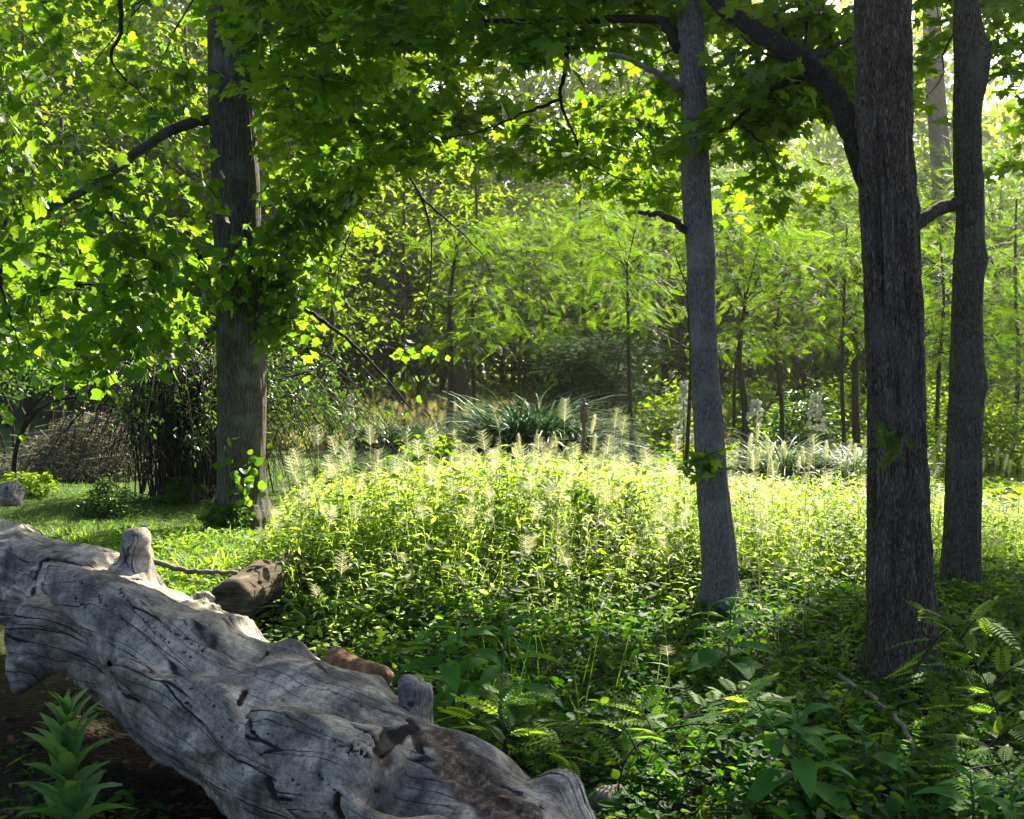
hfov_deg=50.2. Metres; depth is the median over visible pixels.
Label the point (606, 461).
bottlebrush stalk
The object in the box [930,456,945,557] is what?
foxtail stalk
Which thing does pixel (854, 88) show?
furrowed tree
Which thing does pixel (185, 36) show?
woodland tree
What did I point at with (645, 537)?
bottlebrush stalk
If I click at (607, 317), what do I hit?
locust tree
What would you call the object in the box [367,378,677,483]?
ornamental grass
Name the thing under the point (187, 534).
lawn grass
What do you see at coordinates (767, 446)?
foxtail stalk
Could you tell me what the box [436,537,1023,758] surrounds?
wild grass
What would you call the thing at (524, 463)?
bottlebrush stalk
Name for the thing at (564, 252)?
woodland tree
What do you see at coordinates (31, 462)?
brush pile
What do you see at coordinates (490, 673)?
pokeweed
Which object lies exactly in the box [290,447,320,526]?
bottlebrush stalk
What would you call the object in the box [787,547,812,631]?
bottlebrush stalk
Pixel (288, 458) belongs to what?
bottlebrush stalk
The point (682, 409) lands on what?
yucca
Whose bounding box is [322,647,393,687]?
rotten branch
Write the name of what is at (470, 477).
bottlebrush stalk
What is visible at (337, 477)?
bottlebrush stalk
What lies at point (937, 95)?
tall tree
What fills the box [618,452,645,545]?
bottlebrush stalk
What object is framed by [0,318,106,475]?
bent tree
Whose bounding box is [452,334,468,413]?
broken trunk
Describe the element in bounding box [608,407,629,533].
bottlebrush stalk
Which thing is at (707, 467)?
trunk shoot
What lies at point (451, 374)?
sapling
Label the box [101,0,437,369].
woodland tree
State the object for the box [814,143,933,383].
woodland tree
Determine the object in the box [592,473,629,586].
bottlebrush stalk
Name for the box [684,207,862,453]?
sapling
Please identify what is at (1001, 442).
dark bush
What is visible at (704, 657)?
pokeweed
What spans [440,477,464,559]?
bottlebrush stalk
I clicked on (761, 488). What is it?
bottlebrush stalk
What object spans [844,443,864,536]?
foxtail stalk
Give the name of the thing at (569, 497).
bottlebrush stalk
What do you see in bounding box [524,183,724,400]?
locust tree
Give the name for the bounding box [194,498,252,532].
shrub
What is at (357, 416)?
sunlit bush
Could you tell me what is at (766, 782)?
pokeweed
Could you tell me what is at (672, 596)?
foxtail stalk
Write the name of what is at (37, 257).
woodland tree
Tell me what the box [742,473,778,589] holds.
bottlebrush stalk
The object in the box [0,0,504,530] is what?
tulip tree
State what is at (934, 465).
foxtail stalk
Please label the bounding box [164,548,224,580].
grass tuft
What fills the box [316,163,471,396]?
woodland tree
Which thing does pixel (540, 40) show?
maple tree
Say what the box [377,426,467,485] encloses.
leafy sapling
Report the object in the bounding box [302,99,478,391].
woodland tree
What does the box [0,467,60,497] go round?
shrub
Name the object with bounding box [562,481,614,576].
leafy sapling
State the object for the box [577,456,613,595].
bottlebrush stalk
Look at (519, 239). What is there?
sapling
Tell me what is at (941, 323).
sapling
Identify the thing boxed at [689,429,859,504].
ornamental grass
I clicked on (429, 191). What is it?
woodland tree
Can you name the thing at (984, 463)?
foxtail stalk
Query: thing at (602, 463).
bottlebrush stalk
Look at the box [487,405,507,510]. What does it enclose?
bottlebrush stalk
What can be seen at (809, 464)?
foxtail stalk
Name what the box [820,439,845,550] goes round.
foxtail stalk
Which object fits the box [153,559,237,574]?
fallen stick
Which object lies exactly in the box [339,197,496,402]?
woodland tree
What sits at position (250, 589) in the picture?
log section
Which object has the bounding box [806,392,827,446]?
yucca
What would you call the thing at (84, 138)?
woodland tree
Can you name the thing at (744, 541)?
bottlebrush stalk
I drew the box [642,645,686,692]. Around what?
bottlebrush stalk
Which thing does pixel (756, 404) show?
yucca
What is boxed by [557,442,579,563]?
bottlebrush stalk
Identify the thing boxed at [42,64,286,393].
woodland tree
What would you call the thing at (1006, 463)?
foxtail stalk
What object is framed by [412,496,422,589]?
bottlebrush stalk
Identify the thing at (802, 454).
foxtail stalk
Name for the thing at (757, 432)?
foxtail stalk
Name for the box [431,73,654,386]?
woodland tree
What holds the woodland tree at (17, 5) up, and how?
on the ground at (140, 776)
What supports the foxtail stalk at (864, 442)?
on the ground at (140, 776)
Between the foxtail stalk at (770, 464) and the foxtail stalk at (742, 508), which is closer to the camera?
the foxtail stalk at (742, 508)
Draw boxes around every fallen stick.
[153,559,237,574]
[797,654,915,748]
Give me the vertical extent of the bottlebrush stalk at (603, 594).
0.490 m
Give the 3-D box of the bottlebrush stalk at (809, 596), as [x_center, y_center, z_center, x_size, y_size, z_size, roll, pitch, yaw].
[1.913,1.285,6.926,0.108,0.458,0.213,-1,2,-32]
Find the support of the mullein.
on the ground at (140, 776)
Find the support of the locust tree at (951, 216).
on the ground at (140, 776)
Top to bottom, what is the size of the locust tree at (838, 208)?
10.269 m
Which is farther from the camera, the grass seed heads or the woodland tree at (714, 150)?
the woodland tree at (714, 150)
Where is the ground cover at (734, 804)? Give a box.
[0,550,1023,818]
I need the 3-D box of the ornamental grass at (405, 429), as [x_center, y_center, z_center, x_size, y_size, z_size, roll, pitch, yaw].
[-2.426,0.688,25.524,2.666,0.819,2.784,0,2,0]
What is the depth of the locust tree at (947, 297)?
36.14 m
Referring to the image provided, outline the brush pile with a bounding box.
[0,401,166,484]
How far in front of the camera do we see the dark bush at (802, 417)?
24.90 m
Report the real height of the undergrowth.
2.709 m
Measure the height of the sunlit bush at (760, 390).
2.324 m
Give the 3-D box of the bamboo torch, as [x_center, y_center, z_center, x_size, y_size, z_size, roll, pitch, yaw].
[0.991,0.568,15.021,0.122,1.431,0.120,0,2,0]
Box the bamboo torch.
[580,399,588,474]
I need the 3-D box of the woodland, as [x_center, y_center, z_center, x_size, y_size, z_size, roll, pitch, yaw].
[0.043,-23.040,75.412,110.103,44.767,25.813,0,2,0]
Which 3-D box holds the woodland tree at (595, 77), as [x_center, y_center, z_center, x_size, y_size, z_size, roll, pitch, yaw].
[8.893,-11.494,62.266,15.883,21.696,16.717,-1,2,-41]
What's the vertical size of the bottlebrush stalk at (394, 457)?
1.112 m
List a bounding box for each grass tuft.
[151,543,189,567]
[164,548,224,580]
[193,538,254,569]
[216,531,278,556]
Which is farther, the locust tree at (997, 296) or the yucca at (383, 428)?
the locust tree at (997, 296)
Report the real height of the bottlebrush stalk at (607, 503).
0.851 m
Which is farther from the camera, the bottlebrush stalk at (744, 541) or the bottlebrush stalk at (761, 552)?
the bottlebrush stalk at (744, 541)
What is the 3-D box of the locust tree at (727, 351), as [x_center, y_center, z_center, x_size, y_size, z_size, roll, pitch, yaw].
[6.936,-3.583,37.017,7.960,8.372,7.627,-1,2,-25]
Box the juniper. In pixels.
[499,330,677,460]
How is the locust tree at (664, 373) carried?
on the ground at (140, 776)
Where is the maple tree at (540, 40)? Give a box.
[198,0,812,619]
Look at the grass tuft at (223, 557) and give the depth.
9.35 m
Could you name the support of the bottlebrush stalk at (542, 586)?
on the ground at (140, 776)
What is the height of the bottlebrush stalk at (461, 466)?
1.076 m
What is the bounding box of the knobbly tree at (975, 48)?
[912,0,1023,603]
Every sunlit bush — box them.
[296,376,400,429]
[454,384,522,418]
[618,379,693,450]
[720,367,799,441]
[802,370,866,441]
[864,349,1006,444]
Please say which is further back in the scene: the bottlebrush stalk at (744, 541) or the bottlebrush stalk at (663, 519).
the bottlebrush stalk at (744, 541)
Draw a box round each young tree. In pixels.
[299,154,511,426]
[389,160,564,429]
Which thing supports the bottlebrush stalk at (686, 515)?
on the ground at (140, 776)
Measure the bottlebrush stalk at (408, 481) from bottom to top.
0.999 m
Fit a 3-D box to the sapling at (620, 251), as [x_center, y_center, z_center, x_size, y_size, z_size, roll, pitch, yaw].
[2.097,-1.458,20.692,3.684,5.399,5.200,0,2,0]
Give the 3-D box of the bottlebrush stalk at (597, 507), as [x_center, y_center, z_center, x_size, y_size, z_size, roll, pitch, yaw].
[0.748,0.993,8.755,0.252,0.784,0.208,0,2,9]
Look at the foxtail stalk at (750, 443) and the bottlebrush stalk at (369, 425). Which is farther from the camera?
the bottlebrush stalk at (369, 425)
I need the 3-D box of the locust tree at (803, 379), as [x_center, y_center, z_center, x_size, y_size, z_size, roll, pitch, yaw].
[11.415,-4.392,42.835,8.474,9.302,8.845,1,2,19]
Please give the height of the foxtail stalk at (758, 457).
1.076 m
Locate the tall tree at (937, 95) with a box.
[912,0,1023,414]
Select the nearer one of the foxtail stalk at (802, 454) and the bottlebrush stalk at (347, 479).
the bottlebrush stalk at (347, 479)
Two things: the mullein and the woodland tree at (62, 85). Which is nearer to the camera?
the mullein
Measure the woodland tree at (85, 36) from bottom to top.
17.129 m
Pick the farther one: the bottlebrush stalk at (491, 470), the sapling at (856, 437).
the sapling at (856, 437)
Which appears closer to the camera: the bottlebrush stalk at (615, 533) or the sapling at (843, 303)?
the bottlebrush stalk at (615, 533)
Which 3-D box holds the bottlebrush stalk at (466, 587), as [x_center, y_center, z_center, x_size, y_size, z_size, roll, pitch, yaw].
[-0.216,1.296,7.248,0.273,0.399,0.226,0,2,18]
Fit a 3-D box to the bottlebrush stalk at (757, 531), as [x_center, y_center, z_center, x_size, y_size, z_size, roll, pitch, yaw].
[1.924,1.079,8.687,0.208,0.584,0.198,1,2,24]
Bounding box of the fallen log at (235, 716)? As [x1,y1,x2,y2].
[0,481,595,818]
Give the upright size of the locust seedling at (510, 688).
0.517 m
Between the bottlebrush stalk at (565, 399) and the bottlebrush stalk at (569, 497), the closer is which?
the bottlebrush stalk at (569, 497)
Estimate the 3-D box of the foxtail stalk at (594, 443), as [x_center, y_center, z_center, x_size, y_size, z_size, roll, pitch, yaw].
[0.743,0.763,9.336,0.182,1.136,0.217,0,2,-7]
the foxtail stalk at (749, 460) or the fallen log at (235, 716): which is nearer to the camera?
the fallen log at (235, 716)
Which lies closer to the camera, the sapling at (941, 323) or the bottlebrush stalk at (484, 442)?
the bottlebrush stalk at (484, 442)
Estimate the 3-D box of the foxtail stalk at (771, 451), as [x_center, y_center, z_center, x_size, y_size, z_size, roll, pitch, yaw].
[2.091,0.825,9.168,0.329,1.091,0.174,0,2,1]
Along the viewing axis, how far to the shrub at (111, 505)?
13.71 m
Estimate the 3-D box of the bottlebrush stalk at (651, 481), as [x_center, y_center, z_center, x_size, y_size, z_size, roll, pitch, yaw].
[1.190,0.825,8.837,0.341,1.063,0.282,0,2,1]
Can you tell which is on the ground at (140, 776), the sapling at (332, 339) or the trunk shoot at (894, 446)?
the sapling at (332, 339)
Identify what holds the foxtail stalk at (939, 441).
on the ground at (140, 776)
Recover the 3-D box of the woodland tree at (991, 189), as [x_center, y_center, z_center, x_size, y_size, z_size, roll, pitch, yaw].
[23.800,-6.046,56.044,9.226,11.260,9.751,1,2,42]
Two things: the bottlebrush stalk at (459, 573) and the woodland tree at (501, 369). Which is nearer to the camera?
the bottlebrush stalk at (459, 573)
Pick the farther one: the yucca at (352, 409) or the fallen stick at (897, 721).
the yucca at (352, 409)
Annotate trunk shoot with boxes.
[676,446,734,485]
[866,422,918,473]
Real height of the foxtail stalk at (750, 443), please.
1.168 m
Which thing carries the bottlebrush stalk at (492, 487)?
on the ground at (140, 776)
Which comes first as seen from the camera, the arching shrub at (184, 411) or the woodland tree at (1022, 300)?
the arching shrub at (184, 411)
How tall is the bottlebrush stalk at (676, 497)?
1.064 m
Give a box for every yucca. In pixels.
[331,393,373,464]
[357,406,395,464]
[655,379,693,478]
[737,398,763,481]
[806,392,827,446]
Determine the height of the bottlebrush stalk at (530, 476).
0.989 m
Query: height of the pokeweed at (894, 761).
0.320 m
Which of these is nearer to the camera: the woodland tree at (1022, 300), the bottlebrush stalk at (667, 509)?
the bottlebrush stalk at (667, 509)
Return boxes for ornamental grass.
[327,417,411,450]
[360,421,440,453]
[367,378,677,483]
[410,433,463,458]
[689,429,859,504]
[739,439,864,501]
[775,443,937,504]
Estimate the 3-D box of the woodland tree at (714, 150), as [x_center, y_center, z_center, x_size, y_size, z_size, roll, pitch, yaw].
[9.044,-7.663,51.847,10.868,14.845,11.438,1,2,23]
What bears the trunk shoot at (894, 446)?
attached to the furrowed tree at (854, 88)
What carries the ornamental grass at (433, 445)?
on the ground at (140, 776)
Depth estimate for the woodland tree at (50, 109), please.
57.92 m
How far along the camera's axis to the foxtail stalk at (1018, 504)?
9.53 m
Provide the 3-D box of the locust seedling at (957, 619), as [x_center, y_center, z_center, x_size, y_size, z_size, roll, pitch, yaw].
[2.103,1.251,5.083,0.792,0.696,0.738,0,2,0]
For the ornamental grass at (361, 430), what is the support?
on the ground at (140, 776)
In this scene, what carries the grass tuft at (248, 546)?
on the ground at (140, 776)
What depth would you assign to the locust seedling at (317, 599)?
6.31 m
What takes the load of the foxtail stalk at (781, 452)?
on the ground at (140, 776)
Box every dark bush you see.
[757,374,847,453]
[927,388,1023,476]
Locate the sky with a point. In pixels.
(1007, 82)
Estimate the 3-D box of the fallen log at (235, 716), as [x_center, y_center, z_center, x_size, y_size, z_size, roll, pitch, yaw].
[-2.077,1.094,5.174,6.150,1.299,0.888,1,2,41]
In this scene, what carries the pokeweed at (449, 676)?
on the ground at (140, 776)
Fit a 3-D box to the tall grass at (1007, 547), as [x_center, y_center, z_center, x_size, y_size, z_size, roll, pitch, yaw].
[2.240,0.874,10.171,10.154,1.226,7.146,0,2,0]
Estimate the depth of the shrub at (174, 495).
15.54 m
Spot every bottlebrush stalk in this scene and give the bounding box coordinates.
[275,479,291,557]
[283,455,308,553]
[285,459,310,594]
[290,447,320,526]
[311,425,322,482]
[326,435,349,492]
[331,463,342,504]
[336,455,363,545]
[358,424,376,480]
[373,459,387,547]
[384,453,415,570]
[389,431,414,549]
[396,551,423,600]
[398,449,411,495]
[401,463,430,545]
[407,454,434,492]
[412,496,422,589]
[424,428,438,499]
[439,454,467,545]
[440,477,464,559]
[441,558,467,607]
[442,428,460,470]
[450,444,477,572]
[454,442,491,579]
[456,577,485,613]
[477,430,490,497]
[479,448,498,598]
[482,482,504,571]
[486,446,501,509]
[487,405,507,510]
[507,476,524,585]
[509,474,535,593]
[516,445,530,537]
[517,451,553,586]
[520,473,537,593]
[526,568,553,612]
[533,442,567,552]
[544,480,575,561]
[548,460,576,574]
[549,398,571,487]
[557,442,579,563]
[557,478,568,575]
[562,450,598,588]
[574,447,610,586]
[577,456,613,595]
[581,572,613,627]
[588,488,612,595]
[590,486,613,546]
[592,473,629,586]
[601,505,617,595]
[602,434,614,520]
[603,525,635,573]
[604,486,616,551]
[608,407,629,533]
[610,454,638,545]
[611,487,627,578]
[618,415,629,504]
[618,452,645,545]
[634,529,650,588]
[640,447,677,576]
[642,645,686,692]
[643,475,675,594]
[650,497,674,566]
[651,508,662,599]
[652,506,674,587]
[653,516,681,558]
[655,510,672,588]
[661,435,682,541]
[664,459,699,596]
[672,504,691,545]
[724,579,764,635]
[737,521,757,576]
[738,556,771,613]
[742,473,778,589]
[748,483,770,551]
[753,510,763,553]
[755,566,799,647]
[758,526,778,587]
[760,558,801,629]
[766,535,801,607]
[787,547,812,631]
[795,433,833,559]
[801,575,823,641]
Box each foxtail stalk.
[516,433,532,517]
[551,431,559,529]
[574,416,596,496]
[592,434,609,518]
[663,592,675,638]
[731,433,759,536]
[732,450,756,546]
[740,502,755,566]
[751,443,776,570]
[752,423,770,546]
[752,447,772,556]
[765,435,775,557]
[769,456,784,550]
[770,443,787,565]
[783,441,791,558]
[788,455,817,553]
[799,446,817,567]
[802,454,823,565]
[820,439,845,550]
[828,439,857,552]
[840,461,861,565]
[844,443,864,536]
[844,453,865,554]
[856,435,866,555]
[863,495,866,565]
[930,444,943,518]
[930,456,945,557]
[931,456,938,528]
[932,431,944,541]
[982,455,1020,557]
[982,457,997,527]
[989,447,1013,556]
[1003,460,1019,565]
[1005,458,1023,564]
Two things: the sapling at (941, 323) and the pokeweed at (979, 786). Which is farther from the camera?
the sapling at (941, 323)
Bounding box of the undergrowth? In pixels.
[530,366,1023,511]
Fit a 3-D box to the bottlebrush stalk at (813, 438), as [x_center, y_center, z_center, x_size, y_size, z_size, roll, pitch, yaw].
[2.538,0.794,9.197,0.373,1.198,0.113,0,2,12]
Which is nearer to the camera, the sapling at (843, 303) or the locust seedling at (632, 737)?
the locust seedling at (632, 737)
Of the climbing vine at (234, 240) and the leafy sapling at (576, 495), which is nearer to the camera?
the leafy sapling at (576, 495)
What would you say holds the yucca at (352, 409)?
on the ground at (140, 776)
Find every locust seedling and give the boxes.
[258,593,368,644]
[434,676,591,778]
[566,672,796,815]
[818,724,957,778]
[884,595,1023,754]
[900,711,1023,818]
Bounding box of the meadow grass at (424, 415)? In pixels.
[104,379,750,449]
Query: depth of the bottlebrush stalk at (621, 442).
9.50 m
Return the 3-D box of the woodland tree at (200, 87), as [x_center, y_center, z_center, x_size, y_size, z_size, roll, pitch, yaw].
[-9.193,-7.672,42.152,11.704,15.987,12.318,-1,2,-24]
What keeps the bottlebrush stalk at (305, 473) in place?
on the ground at (140, 776)
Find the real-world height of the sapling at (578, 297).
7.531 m
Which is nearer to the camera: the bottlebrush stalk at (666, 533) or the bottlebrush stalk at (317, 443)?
the bottlebrush stalk at (666, 533)
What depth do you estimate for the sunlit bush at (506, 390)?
33.34 m
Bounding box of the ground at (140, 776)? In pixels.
[0,372,1023,818]
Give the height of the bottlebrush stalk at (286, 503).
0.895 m
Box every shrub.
[0,280,180,468]
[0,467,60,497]
[33,334,445,512]
[73,474,151,518]
[144,475,210,505]
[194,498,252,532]
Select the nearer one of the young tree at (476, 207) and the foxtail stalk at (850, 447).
the foxtail stalk at (850, 447)
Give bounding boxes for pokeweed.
[389,609,507,752]
[433,611,564,750]
[663,599,775,697]
[731,692,876,818]
[819,715,927,812]
[910,764,1023,818]
[968,779,1023,818]
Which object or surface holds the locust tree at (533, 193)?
on the ground at (140, 776)
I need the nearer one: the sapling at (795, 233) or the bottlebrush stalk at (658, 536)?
the bottlebrush stalk at (658, 536)
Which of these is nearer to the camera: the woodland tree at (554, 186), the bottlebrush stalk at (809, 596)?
the bottlebrush stalk at (809, 596)
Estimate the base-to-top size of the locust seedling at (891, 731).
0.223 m
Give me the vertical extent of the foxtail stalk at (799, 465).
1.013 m
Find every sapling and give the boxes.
[261,183,415,445]
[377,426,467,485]
[390,212,536,459]
[406,260,547,429]
[433,203,602,409]
[476,177,685,408]
[527,196,718,466]
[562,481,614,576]
[645,241,722,484]
[662,201,833,472]
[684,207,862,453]
[754,228,941,456]
[756,199,948,453]
[839,203,1023,464]
[920,199,1023,451]
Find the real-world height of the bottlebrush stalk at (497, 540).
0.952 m
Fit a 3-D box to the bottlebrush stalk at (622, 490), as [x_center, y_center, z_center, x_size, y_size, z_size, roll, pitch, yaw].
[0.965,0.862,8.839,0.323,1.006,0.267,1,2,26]
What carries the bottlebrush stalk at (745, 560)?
on the ground at (140, 776)
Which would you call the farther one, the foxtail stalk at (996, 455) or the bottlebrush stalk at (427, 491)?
the foxtail stalk at (996, 455)
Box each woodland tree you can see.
[0,0,96,351]
[0,0,210,414]
[0,0,262,372]
[0,18,133,391]
[0,66,262,417]
[0,102,208,443]
[0,147,93,357]
[3,10,376,372]
[3,29,208,396]
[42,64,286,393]
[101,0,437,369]
[133,40,426,403]
[263,154,446,404]
[273,172,443,405]
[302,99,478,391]
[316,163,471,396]
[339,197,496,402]
[357,83,541,393]
[380,163,539,395]
[407,146,623,395]
[412,223,577,400]
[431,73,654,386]
[452,182,630,394]
[480,169,672,393]
[527,32,803,391]
[532,113,714,368]
[614,110,801,384]
[680,190,811,392]
[746,170,860,393]
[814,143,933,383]
[925,183,1023,356]
[983,176,1023,396]
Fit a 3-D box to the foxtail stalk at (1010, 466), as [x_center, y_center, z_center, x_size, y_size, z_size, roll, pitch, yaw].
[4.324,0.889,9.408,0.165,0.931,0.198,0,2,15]
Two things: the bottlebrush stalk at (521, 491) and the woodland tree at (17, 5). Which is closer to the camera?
the bottlebrush stalk at (521, 491)
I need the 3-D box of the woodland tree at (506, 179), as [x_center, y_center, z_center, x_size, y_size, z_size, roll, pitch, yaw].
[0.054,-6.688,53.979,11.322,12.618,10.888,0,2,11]
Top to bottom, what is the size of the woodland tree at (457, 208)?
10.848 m
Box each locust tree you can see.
[457,163,683,409]
[486,162,726,416]
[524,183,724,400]
[539,121,778,410]
[591,144,780,401]
[611,178,829,409]
[647,142,851,399]
[658,138,863,417]
[718,177,864,401]
[735,181,951,416]
[758,125,1022,377]
[765,152,952,409]
[840,186,1023,414]
[851,140,1023,412]
[923,197,1023,381]
[926,182,1023,398]
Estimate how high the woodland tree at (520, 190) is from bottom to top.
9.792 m
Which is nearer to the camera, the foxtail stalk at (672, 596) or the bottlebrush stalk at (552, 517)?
the foxtail stalk at (672, 596)
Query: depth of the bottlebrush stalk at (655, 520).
8.12 m
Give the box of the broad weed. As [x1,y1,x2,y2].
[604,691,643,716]
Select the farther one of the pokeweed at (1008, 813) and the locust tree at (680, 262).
the locust tree at (680, 262)
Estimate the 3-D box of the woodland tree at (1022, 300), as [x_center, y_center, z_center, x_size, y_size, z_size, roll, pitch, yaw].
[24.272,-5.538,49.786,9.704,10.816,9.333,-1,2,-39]
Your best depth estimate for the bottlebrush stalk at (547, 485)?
8.10 m
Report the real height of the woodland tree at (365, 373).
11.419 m
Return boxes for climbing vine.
[200,432,281,524]
[226,221,276,322]
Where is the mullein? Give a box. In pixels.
[3,687,133,818]
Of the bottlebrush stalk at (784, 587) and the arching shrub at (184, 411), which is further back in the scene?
the arching shrub at (184, 411)
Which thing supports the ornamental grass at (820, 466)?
on the ground at (140, 776)
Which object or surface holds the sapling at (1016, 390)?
on the ground at (140, 776)
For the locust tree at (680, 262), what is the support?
on the ground at (140, 776)
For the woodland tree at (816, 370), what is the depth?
49.87 m
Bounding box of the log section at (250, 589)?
[211,550,315,618]
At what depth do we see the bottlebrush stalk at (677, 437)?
9.20 m
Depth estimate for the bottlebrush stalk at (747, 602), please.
7.03 m
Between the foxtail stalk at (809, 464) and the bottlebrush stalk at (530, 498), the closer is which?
the bottlebrush stalk at (530, 498)
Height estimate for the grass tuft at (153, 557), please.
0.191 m
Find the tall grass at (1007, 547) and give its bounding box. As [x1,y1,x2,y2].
[244,444,1023,653]
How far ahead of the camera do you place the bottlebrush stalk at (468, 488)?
7.95 m
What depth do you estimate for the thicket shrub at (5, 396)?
21.18 m
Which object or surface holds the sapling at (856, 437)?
on the ground at (140, 776)
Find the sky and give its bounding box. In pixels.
[3,0,1023,372]
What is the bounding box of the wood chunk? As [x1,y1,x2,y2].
[588,784,625,812]
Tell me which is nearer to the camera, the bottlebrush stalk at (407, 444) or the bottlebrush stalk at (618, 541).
the bottlebrush stalk at (618, 541)
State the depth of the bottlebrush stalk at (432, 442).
9.10 m
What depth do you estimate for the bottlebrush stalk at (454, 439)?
9.59 m
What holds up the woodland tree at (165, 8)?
on the ground at (140, 776)
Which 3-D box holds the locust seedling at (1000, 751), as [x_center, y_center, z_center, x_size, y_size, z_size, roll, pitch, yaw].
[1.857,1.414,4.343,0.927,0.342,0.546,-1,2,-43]
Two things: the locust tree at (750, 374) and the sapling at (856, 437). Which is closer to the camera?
the sapling at (856, 437)
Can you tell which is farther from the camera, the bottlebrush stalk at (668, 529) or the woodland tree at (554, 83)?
the woodland tree at (554, 83)
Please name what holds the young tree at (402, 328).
on the ground at (140, 776)
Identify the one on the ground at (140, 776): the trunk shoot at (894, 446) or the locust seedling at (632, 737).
the locust seedling at (632, 737)
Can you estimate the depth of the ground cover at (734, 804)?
5.55 m
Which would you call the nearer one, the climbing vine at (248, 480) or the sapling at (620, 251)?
the climbing vine at (248, 480)
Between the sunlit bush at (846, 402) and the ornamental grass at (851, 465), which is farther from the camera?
the sunlit bush at (846, 402)
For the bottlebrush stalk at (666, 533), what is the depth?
8.39 m
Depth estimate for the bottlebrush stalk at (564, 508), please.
8.75 m
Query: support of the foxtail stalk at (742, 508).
on the ground at (140, 776)
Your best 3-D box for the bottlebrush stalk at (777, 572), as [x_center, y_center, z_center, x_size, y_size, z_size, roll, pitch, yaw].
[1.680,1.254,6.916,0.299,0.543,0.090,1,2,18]
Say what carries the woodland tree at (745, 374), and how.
on the ground at (140, 776)
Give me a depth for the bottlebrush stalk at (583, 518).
8.21 m
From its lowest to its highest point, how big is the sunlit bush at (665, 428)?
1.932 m
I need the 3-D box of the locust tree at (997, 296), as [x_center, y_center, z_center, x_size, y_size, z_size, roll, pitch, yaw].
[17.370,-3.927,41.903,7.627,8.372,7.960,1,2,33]
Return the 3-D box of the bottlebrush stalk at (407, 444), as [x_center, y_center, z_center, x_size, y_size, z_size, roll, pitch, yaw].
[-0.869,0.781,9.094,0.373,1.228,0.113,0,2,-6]
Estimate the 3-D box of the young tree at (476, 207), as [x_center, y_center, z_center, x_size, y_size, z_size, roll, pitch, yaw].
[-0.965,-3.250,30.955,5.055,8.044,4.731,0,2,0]
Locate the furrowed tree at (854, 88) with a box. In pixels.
[648,0,1023,693]
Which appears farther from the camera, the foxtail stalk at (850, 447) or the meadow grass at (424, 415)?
the meadow grass at (424, 415)
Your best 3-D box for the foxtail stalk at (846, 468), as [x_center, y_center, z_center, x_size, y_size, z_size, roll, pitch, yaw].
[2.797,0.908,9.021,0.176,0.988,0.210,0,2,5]
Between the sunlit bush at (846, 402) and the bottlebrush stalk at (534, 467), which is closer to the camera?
the bottlebrush stalk at (534, 467)
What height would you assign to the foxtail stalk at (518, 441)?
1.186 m
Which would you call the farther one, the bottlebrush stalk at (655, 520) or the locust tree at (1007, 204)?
the locust tree at (1007, 204)
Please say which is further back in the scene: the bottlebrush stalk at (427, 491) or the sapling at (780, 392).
the sapling at (780, 392)
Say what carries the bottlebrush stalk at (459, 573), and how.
on the ground at (140, 776)
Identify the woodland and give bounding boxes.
[0,0,1023,390]
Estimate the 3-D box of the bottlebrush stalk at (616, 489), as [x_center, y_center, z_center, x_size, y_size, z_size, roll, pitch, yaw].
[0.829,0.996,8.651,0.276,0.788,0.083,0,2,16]
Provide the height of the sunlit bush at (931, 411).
2.810 m
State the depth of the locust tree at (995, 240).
35.43 m
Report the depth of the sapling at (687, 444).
14.43 m
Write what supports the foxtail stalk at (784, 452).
on the ground at (140, 776)
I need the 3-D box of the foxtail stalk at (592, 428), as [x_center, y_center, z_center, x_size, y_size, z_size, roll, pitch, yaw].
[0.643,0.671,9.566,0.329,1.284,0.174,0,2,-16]
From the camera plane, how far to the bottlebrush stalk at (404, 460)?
8.82 m
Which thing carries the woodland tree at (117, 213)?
on the ground at (140, 776)
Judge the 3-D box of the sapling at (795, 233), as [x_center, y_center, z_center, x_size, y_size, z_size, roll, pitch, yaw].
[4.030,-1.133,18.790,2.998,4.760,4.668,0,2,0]
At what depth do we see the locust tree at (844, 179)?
42.91 m
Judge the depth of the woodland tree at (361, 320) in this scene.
44.81 m
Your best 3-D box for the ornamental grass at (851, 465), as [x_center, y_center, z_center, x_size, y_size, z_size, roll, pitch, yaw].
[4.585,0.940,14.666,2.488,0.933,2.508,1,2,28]
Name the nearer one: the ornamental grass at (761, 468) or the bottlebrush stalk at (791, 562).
the bottlebrush stalk at (791, 562)
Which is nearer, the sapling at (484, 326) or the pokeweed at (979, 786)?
the pokeweed at (979, 786)
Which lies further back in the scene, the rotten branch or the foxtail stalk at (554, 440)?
the foxtail stalk at (554, 440)
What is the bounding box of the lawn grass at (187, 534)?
[0,451,397,667]
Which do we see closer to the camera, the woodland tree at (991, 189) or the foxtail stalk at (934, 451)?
the foxtail stalk at (934, 451)
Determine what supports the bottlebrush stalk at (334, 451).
on the ground at (140, 776)
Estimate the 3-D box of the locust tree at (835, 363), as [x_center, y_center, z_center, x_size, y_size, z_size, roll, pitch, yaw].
[10.969,-3.596,37.119,7.960,8.372,7.627,1,2,33]
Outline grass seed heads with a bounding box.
[254,435,1022,596]
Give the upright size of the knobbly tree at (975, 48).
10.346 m

